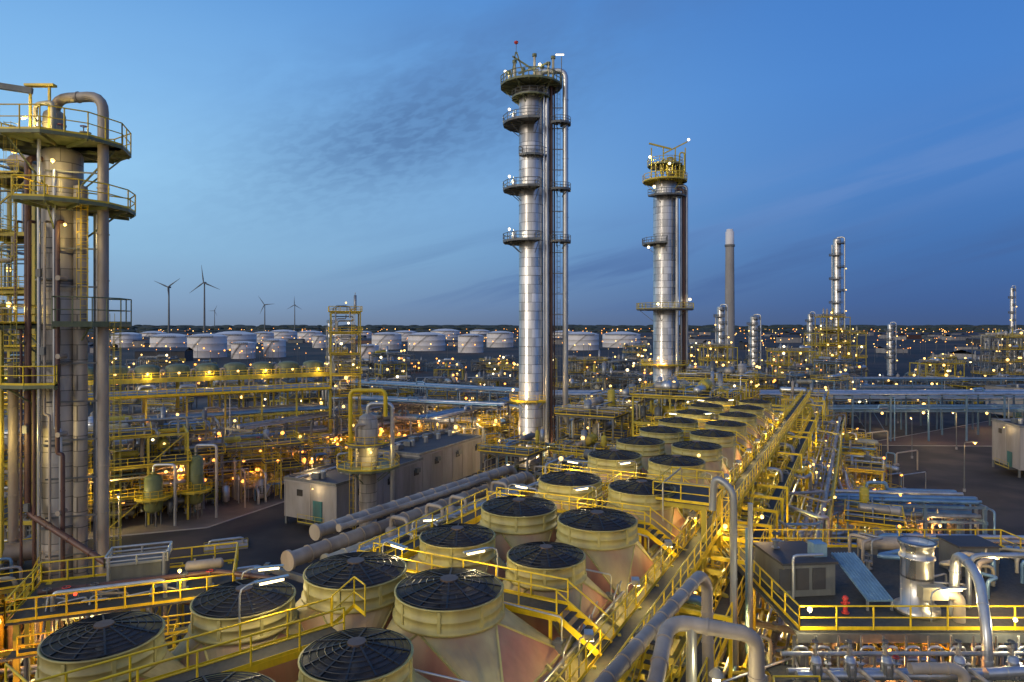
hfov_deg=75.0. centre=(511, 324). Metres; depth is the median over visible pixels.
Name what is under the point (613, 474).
yellow walkway
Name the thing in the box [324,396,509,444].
pipe rack
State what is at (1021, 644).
process piping
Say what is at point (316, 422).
process piping
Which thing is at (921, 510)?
pipe rack
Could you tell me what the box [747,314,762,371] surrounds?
distillation column
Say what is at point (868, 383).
process structure
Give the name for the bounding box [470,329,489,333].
storage tank
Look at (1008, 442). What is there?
modular building
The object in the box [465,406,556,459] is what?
process piping
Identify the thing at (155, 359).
process structure
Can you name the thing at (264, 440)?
process structure
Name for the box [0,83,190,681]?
distillation column
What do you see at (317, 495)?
substation building
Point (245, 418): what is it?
process piping
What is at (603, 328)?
distant woods
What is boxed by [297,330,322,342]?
storage tank
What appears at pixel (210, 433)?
process piping
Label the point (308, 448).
process piping
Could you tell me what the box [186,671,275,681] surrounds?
air cooler fan
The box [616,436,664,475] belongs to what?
air cooler fan
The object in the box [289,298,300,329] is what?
wind turbine
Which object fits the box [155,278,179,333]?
wind turbine
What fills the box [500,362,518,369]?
process structure
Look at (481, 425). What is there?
process piping
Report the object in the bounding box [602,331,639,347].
storage tank
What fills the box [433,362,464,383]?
process structure
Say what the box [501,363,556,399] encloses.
process structure
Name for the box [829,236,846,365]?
distillation column
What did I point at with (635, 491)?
air cooler fan
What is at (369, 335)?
storage tank
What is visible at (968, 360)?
process structure
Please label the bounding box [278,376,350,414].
process structure
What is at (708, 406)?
air cooler fan
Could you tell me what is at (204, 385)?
process structure
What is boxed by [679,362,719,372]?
process structure
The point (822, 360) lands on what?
process structure
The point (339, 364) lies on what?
process structure
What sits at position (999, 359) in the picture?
process structure
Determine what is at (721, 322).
distillation column
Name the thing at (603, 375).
process structure
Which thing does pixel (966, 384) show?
process structure
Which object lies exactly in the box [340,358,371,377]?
process structure
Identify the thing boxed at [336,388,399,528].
reactor vessel
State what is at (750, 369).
process structure
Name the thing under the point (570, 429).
process piping
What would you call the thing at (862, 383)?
process structure
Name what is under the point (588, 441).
process structure
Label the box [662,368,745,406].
process structure
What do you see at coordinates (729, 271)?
concrete chimney
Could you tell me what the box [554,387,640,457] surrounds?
process structure
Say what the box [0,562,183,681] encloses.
process piping
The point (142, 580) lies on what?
equipment platform
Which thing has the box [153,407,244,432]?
process piping
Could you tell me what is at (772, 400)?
process piping
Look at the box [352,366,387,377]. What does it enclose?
process structure
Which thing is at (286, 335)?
storage tank
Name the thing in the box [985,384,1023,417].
modular building
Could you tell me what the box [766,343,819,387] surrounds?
process structure
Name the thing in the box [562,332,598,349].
storage tank
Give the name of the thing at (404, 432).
process piping
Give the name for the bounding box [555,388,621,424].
process piping
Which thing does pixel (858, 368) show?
process structure
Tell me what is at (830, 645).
pipe rack
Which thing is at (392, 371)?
process structure
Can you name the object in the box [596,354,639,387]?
process structure
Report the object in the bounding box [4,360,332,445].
air cooler row
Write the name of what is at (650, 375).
process structure
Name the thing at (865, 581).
corrugated canopy
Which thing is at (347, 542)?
insulated pipeline
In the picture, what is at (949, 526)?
process piping
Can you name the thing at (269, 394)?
process structure
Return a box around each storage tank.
[110,332,141,346]
[139,331,166,335]
[143,333,188,346]
[185,333,226,357]
[215,331,256,349]
[224,341,254,358]
[252,331,273,342]
[256,339,285,357]
[268,330,296,340]
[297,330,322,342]
[308,335,327,347]
[334,334,357,342]
[356,344,378,362]
[359,331,371,338]
[372,332,401,349]
[394,330,417,340]
[404,332,444,350]
[431,329,459,339]
[454,334,482,352]
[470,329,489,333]
[484,331,512,346]
[555,330,572,337]
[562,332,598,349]
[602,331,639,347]
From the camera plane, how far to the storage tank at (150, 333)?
1061.51 m
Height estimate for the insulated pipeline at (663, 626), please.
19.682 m
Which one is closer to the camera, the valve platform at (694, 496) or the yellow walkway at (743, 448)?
the valve platform at (694, 496)
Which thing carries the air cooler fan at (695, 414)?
on the air cooler deck
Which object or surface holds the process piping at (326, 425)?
on the ground
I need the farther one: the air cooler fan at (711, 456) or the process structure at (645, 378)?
the process structure at (645, 378)
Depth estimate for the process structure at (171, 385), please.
218.03 m
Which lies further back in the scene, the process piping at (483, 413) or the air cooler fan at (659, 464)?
the process piping at (483, 413)
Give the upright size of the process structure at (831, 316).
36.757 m
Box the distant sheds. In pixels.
[4,331,1020,361]
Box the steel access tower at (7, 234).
[0,152,36,627]
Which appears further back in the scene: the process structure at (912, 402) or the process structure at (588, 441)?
the process structure at (912, 402)
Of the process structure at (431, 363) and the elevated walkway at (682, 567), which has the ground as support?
the process structure at (431, 363)
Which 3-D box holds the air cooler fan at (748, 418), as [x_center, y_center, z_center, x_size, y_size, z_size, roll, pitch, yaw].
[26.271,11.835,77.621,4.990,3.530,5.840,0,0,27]
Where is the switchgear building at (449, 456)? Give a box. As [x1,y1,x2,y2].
[378,430,481,490]
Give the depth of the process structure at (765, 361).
407.90 m
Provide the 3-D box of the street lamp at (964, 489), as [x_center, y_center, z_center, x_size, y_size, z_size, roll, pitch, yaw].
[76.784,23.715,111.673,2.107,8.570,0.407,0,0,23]
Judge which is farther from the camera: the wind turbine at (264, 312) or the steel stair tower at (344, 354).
the wind turbine at (264, 312)
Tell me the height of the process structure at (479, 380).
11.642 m
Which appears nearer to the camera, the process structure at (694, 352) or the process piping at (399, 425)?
the process piping at (399, 425)
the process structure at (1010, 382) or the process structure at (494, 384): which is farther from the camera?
the process structure at (1010, 382)
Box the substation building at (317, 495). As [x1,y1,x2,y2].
[283,452,423,525]
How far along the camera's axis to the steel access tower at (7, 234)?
60.53 m
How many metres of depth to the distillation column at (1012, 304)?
399.08 m
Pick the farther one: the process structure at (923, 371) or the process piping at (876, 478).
the process structure at (923, 371)
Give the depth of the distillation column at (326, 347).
328.95 m
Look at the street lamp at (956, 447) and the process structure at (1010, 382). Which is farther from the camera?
the process structure at (1010, 382)
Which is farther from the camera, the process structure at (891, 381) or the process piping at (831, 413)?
the process structure at (891, 381)
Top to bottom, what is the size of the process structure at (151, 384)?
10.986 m
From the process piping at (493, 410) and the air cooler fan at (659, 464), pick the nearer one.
the air cooler fan at (659, 464)
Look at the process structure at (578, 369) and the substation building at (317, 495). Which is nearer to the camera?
the substation building at (317, 495)
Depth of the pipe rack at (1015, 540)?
61.86 m
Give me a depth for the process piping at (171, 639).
41.13 m
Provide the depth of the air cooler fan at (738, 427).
69.24 m
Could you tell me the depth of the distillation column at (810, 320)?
378.87 m
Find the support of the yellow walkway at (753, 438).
on the air cooler deck
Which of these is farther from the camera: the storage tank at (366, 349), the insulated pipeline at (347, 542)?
the storage tank at (366, 349)
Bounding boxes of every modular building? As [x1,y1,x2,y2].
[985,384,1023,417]
[991,418,1023,477]
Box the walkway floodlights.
[578,412,782,677]
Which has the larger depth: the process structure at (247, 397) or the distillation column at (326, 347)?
the distillation column at (326, 347)
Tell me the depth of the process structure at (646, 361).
341.09 m
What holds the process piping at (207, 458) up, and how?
on the concrete pavement at (232, 510)
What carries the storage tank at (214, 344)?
on the ground
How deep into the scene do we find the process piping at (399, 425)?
170.66 m
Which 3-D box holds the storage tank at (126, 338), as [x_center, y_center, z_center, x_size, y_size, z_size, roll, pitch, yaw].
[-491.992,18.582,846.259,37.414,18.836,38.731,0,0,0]
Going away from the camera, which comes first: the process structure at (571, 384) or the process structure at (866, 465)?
the process structure at (866, 465)
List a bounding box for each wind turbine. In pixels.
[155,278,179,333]
[190,265,219,333]
[259,297,269,330]
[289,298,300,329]
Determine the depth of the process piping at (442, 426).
166.25 m
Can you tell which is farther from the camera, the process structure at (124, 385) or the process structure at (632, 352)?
the process structure at (632, 352)
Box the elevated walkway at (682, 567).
[553,389,818,681]
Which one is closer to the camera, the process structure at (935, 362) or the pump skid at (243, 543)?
the pump skid at (243, 543)
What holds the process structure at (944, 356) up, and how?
on the ground
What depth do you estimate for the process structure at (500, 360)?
434.98 m
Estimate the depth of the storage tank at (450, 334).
1249.64 m
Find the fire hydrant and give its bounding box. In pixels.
[841,595,849,614]
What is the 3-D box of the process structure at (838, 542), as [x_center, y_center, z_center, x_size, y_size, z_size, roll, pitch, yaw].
[27.702,23.081,55.025,6.625,9.874,8.082,0,0,27]
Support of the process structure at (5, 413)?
on the ground
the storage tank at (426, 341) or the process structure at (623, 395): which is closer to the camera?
the process structure at (623, 395)
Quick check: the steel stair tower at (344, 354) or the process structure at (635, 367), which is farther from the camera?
the process structure at (635, 367)
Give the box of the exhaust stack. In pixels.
[893,535,966,623]
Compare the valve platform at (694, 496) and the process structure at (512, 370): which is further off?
the process structure at (512, 370)
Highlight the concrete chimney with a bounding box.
[725,229,734,365]
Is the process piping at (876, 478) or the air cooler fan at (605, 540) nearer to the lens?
the air cooler fan at (605, 540)
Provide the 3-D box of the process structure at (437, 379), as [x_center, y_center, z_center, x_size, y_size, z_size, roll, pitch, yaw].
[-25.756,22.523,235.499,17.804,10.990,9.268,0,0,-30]
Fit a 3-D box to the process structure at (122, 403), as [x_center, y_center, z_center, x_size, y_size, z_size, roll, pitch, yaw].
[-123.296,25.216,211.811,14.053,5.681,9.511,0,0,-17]
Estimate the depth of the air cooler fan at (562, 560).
30.11 m
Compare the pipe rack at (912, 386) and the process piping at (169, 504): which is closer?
the process piping at (169, 504)
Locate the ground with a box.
[4,327,1023,681]
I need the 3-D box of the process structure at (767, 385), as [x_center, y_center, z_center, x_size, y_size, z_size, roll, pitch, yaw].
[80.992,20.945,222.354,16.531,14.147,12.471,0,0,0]
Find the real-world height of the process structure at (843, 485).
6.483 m
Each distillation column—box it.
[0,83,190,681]
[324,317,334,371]
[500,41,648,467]
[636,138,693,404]
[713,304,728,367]
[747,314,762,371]
[805,311,816,360]
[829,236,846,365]
[884,322,897,375]
[1008,285,1016,342]
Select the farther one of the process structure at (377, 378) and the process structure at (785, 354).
the process structure at (785, 354)
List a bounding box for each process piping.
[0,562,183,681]
[4,470,132,526]
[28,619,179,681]
[109,466,230,518]
[110,438,251,481]
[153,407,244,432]
[183,447,285,507]
[192,427,298,461]
[227,404,312,430]
[227,411,300,434]
[227,434,344,484]
[277,441,353,475]
[289,436,354,457]
[294,419,415,434]
[300,405,381,425]
[302,437,388,464]
[325,430,401,446]
[370,406,430,432]
[379,425,422,439]
[398,399,483,428]
[413,413,507,462]
[452,399,518,437]
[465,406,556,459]
[465,409,512,425]
[501,409,580,443]
[543,422,610,470]
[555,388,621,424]
[555,417,645,447]
[628,561,823,681]
[754,397,793,415]
[780,398,846,426]
[785,623,1015,664]
[832,451,925,489]
[833,428,888,455]
[835,522,927,533]
[844,450,917,476]
[845,480,978,534]
[931,643,1023,663]
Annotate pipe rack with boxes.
[4,382,334,451]
[88,436,189,478]
[224,396,438,451]
[295,378,518,424]
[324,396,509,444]
[409,395,517,434]
[555,387,1023,440]
[727,375,1023,403]
[793,531,1023,552]
[795,488,995,534]
[815,425,871,532]
[817,395,1023,429]
[823,643,1023,664]
[838,481,971,533]
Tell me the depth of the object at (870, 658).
40.76 m
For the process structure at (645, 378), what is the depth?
234.88 m
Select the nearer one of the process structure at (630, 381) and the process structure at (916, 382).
the process structure at (630, 381)
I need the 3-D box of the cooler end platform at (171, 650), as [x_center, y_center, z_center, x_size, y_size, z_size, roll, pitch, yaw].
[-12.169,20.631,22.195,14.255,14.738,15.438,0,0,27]
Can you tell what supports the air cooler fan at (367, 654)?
on the air cooler deck
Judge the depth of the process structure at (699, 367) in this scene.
282.41 m
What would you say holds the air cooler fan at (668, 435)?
on the air cooler deck
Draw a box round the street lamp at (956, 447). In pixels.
[952,412,957,449]
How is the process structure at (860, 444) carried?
on the concrete pavement
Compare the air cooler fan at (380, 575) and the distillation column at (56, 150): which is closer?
the air cooler fan at (380, 575)
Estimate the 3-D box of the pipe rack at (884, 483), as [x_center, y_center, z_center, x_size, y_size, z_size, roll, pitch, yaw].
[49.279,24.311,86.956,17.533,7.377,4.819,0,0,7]
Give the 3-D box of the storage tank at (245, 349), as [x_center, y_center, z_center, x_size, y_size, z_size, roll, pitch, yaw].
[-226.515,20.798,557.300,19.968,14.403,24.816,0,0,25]
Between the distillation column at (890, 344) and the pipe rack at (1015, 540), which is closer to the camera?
the pipe rack at (1015, 540)
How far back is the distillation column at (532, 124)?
127.38 m
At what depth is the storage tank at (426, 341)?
719.00 m
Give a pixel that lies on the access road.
(948, 437)
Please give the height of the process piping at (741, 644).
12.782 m
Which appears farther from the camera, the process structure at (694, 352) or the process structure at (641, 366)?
the process structure at (694, 352)
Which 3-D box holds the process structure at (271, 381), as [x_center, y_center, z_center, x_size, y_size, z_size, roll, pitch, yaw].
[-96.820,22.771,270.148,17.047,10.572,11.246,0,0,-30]
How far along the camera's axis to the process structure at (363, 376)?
251.33 m
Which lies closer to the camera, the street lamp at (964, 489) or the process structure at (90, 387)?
the street lamp at (964, 489)
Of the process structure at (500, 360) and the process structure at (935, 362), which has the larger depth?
the process structure at (500, 360)
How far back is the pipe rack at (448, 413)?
143.66 m
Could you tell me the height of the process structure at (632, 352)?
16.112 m
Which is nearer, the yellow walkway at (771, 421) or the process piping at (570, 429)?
the yellow walkway at (771, 421)
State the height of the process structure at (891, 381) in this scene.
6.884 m
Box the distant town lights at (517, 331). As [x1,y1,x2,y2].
[5,328,1023,363]
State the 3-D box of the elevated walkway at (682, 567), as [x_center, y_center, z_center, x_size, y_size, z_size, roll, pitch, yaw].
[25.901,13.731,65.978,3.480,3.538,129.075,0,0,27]
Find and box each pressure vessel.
[134,463,176,526]
[179,444,217,518]
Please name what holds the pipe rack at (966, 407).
on the ground
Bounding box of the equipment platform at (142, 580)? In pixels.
[4,541,284,681]
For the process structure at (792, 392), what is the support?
on the concrete pavement
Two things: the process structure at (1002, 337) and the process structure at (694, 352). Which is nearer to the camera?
the process structure at (1002, 337)
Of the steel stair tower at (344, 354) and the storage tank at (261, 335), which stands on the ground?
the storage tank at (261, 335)
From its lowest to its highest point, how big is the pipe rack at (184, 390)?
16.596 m
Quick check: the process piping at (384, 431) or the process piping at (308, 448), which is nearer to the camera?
the process piping at (308, 448)
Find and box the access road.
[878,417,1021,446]
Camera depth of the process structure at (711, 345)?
303.67 m
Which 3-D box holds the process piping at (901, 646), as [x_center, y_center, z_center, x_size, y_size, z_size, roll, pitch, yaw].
[28.788,23.018,45.895,18.583,9.964,12.284,0,0,14]
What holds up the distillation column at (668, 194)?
on the ground
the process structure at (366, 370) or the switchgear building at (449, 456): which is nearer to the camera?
the switchgear building at (449, 456)
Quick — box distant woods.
[12,324,1023,332]
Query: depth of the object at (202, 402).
231.69 m
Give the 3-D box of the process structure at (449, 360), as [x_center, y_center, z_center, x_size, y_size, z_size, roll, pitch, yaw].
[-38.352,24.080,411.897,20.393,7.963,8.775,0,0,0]
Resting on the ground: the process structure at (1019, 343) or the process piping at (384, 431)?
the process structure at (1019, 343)
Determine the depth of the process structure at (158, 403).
174.89 m
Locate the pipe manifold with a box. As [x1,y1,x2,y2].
[766,607,1023,681]
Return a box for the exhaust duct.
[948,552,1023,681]
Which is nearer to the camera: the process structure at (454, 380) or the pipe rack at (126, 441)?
the pipe rack at (126, 441)
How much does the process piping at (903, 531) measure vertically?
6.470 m
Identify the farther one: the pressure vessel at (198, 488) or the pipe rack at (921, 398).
the pipe rack at (921, 398)
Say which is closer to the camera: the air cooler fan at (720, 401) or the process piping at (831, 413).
the air cooler fan at (720, 401)
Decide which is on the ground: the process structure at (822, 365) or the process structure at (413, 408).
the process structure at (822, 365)
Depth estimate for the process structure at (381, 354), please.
310.22 m
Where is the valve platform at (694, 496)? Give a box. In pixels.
[653,454,734,570]
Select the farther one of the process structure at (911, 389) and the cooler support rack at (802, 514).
the process structure at (911, 389)
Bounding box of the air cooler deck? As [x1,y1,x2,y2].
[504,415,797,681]
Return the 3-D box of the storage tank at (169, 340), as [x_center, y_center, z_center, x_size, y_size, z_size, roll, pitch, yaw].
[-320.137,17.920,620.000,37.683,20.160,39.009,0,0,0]
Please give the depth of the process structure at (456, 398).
204.87 m
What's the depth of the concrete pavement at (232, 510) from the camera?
96.40 m
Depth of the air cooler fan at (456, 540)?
33.20 m
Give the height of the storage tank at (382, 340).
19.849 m
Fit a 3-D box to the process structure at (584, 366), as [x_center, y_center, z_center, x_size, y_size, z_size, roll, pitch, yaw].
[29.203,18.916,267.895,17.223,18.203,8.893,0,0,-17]
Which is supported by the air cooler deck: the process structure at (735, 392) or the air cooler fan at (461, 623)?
the air cooler fan at (461, 623)
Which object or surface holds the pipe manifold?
on the ground
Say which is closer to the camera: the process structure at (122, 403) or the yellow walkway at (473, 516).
the yellow walkway at (473, 516)
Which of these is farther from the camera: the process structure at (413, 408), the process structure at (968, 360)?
the process structure at (968, 360)
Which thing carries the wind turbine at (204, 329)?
on the ground
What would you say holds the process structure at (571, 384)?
on the ground
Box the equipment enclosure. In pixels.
[753,532,837,598]
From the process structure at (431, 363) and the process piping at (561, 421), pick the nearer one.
the process piping at (561, 421)
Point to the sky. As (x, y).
(320, 154)
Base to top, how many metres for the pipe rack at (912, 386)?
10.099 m
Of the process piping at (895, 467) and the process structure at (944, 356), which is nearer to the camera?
the process piping at (895, 467)
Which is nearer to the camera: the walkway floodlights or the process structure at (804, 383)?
the walkway floodlights
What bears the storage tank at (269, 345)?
on the ground
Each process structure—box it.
[0,537,38,662]
[4,410,6,491]
[19,413,190,528]
[88,384,122,404]
[88,384,126,390]
[109,355,120,363]
[110,398,149,413]
[121,361,148,367]
[126,354,178,384]
[131,404,225,511]
[132,397,193,424]
[136,373,189,399]
[149,356,185,371]
[150,381,198,411]
[193,359,216,367]
[197,380,228,386]
[203,426,303,497]
[210,379,266,408]
[235,384,282,401]
[249,370,282,393]
[270,391,315,418]
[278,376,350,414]
[316,377,369,419]
[325,356,349,370]
[332,376,386,404]
[337,374,375,394]
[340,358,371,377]
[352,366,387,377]
[362,380,413,411]
[368,346,415,381]
[374,355,406,388]
[380,372,412,396]
[387,394,452,434]
[400,357,426,371]
[412,372,464,398]
[425,359,444,367]
[428,384,496,415]
[433,358,466,370]
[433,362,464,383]
[437,372,477,399]
[437,397,475,416]
[464,370,495,399]
[469,381,506,401]
[470,357,499,370]
[477,372,517,395]
[478,426,554,493]
[480,356,508,365]
[484,369,514,399]
[486,362,510,376]
[499,355,518,365]
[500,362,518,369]
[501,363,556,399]
[534,448,595,481]
[549,427,615,471]
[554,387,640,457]
[555,377,609,404]
[568,349,607,389]
[568,364,608,377]
[575,356,603,388]
[580,363,643,402]
[590,381,660,440]
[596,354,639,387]
[615,362,637,384]
[616,372,652,388]
[619,369,652,389]
[622,342,651,363]
[629,374,728,436]
[634,355,652,373]
[635,358,652,372]
[646,372,652,384]
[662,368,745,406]
[675,359,759,406]
[679,342,700,365]
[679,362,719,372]
[679,365,705,372]
[698,339,737,369]
[727,366,762,383]
[728,366,785,400]
[733,361,755,369]
[761,360,781,370]
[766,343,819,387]
[768,354,797,367]
[771,353,795,360]
[776,368,826,403]
[779,363,820,382]
[779,378,832,436]
[789,374,848,404]
[803,325,866,381]
[810,360,838,381]
[811,371,860,423]
[811,539,856,547]
[813,353,861,384]
[814,307,851,372]
[824,364,868,383]
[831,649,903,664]
[834,525,900,543]
[835,382,890,403]
[836,430,881,477]
[839,515,869,530]
[842,479,875,489]
[842,482,914,532]
[843,451,891,489]
[852,379,881,384]
[871,373,909,384]
[880,389,945,412]
[892,381,937,389]
[902,374,936,384]
[905,369,938,381]
[908,353,964,388]
[928,351,956,370]
[936,376,985,403]
[957,357,981,365]
[971,329,1023,384]
[986,351,1021,369]
[992,372,1023,383]
[1008,327,1023,372]
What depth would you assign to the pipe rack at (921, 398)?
178.86 m
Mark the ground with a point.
(270, 535)
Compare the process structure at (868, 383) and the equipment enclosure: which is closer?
the equipment enclosure
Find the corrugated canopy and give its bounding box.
[831,552,893,610]
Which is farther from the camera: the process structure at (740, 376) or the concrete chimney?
the concrete chimney
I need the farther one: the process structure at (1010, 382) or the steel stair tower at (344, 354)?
the process structure at (1010, 382)
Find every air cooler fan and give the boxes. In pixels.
[34,611,184,681]
[172,578,303,681]
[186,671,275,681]
[295,552,406,630]
[297,627,470,681]
[386,567,574,681]
[406,523,506,580]
[477,496,556,563]
[502,541,613,640]
[532,471,603,510]
[555,508,656,605]
[580,449,646,496]
[606,479,688,554]
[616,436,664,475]
[639,425,683,454]
[646,455,711,510]
[658,417,698,436]
[671,440,731,485]
[675,409,712,427]
[689,402,723,418]
[690,429,743,474]
[701,397,732,411]
[705,420,752,459]
[718,411,761,447]
[729,404,770,436]
[738,399,776,427]
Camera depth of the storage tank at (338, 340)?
1020.40 m
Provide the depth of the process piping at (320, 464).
122.44 m
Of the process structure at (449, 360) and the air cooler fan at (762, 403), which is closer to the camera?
the air cooler fan at (762, 403)
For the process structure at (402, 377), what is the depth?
249.04 m
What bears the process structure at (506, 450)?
on the ground
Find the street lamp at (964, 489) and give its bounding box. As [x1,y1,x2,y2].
[963,441,977,491]
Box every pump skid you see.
[204,536,247,553]
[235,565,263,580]
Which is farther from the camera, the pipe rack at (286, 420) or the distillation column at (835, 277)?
the distillation column at (835, 277)
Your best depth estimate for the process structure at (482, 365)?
406.96 m
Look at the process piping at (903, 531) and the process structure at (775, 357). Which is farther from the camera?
the process structure at (775, 357)
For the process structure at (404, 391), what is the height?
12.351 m
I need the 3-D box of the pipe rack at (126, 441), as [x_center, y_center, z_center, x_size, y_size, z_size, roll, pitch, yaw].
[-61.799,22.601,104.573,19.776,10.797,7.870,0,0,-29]
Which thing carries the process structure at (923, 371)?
on the ground
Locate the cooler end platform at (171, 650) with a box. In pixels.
[165,629,187,652]
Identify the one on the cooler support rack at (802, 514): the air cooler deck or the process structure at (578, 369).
the air cooler deck
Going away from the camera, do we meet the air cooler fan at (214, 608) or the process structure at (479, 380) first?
the air cooler fan at (214, 608)
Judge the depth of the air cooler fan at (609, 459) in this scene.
52.35 m
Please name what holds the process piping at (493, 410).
on the concrete pavement
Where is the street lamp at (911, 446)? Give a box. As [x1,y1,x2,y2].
[910,416,912,458]
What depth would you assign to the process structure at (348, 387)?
185.16 m
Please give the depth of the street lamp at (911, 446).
139.93 m
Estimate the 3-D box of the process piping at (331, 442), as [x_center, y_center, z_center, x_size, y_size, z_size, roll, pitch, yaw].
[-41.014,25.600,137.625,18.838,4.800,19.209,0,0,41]
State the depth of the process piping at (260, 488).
107.17 m
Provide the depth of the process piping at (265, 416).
162.66 m
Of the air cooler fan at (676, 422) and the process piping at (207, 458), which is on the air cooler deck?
the air cooler fan at (676, 422)
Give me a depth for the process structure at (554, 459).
88.26 m
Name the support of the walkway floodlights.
attached to the elevated walkway at (682, 567)
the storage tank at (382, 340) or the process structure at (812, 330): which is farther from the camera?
the storage tank at (382, 340)
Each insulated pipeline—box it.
[264,465,538,582]
[594,476,820,681]
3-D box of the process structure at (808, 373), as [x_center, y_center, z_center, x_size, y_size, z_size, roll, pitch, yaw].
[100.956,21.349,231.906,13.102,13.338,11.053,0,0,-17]
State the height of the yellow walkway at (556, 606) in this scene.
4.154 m
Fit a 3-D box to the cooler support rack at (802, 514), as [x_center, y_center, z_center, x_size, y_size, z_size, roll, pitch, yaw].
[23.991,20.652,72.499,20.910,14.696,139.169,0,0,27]
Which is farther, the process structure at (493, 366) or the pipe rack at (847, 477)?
the process structure at (493, 366)
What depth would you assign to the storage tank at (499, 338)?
833.59 m
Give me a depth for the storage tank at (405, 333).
1146.67 m
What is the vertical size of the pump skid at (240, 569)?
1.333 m
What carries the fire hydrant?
on the steel platform at (825, 620)
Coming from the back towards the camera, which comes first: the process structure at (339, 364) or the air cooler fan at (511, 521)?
the process structure at (339, 364)
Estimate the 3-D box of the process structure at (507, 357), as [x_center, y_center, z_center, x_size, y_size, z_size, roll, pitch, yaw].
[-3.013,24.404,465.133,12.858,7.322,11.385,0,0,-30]
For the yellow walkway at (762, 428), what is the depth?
80.39 m
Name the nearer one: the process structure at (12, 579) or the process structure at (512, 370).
the process structure at (12, 579)
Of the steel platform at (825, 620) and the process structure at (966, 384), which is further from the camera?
the process structure at (966, 384)
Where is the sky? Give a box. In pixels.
[0,0,1023,325]
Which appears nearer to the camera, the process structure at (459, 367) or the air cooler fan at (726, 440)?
the air cooler fan at (726, 440)
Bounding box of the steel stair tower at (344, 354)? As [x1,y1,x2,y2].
[328,295,362,440]
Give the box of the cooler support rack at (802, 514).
[626,397,845,681]
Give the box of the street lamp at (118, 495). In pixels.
[117,493,119,553]
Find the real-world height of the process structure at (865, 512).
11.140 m
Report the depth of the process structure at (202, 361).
399.08 m
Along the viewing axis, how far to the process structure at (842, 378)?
189.28 m
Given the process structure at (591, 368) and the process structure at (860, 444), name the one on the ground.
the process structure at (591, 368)
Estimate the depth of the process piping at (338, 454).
125.69 m
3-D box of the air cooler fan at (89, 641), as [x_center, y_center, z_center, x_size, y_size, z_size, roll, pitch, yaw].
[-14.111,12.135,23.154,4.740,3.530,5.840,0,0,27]
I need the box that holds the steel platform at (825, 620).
[718,515,1023,665]
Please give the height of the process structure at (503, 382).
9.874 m
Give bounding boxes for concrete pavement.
[6,453,283,539]
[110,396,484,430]
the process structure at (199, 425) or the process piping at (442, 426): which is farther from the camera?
the process piping at (442, 426)
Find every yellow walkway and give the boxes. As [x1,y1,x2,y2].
[4,564,365,681]
[357,541,611,655]
[359,473,634,558]
[487,484,683,556]
[542,460,711,517]
[633,424,756,456]
[651,412,764,445]
[668,409,772,435]
[688,399,779,426]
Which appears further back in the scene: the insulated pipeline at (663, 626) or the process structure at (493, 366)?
the process structure at (493, 366)
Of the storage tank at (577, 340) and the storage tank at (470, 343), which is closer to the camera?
the storage tank at (470, 343)
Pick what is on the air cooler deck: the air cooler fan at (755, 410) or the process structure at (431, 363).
the air cooler fan at (755, 410)
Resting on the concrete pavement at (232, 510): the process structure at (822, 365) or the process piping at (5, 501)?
the process piping at (5, 501)
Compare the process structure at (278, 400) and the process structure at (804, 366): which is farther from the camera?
the process structure at (804, 366)
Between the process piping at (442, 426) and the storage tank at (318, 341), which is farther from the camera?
the storage tank at (318, 341)
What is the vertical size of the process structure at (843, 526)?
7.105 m
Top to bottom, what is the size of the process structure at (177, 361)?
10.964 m
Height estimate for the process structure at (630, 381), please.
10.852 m
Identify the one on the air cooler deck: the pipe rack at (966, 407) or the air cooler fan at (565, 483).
the air cooler fan at (565, 483)
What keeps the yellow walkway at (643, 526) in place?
on the air cooler deck
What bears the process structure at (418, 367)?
on the ground
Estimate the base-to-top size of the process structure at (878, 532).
9.488 m
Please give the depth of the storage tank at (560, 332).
1059.80 m
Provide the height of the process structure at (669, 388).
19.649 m
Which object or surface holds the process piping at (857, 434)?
on the ground
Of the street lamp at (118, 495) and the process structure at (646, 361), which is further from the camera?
the process structure at (646, 361)
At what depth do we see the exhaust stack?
31.93 m
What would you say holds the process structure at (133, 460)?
on the concrete pavement at (232, 510)
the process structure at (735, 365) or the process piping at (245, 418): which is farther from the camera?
the process structure at (735, 365)
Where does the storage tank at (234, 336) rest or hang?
on the ground
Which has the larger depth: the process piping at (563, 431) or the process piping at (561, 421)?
the process piping at (561, 421)
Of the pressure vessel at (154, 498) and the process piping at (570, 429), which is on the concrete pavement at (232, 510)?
the pressure vessel at (154, 498)
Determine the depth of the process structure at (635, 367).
307.77 m
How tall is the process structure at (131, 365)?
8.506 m
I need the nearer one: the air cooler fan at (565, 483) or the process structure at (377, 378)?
the air cooler fan at (565, 483)
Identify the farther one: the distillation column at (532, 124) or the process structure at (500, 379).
the process structure at (500, 379)

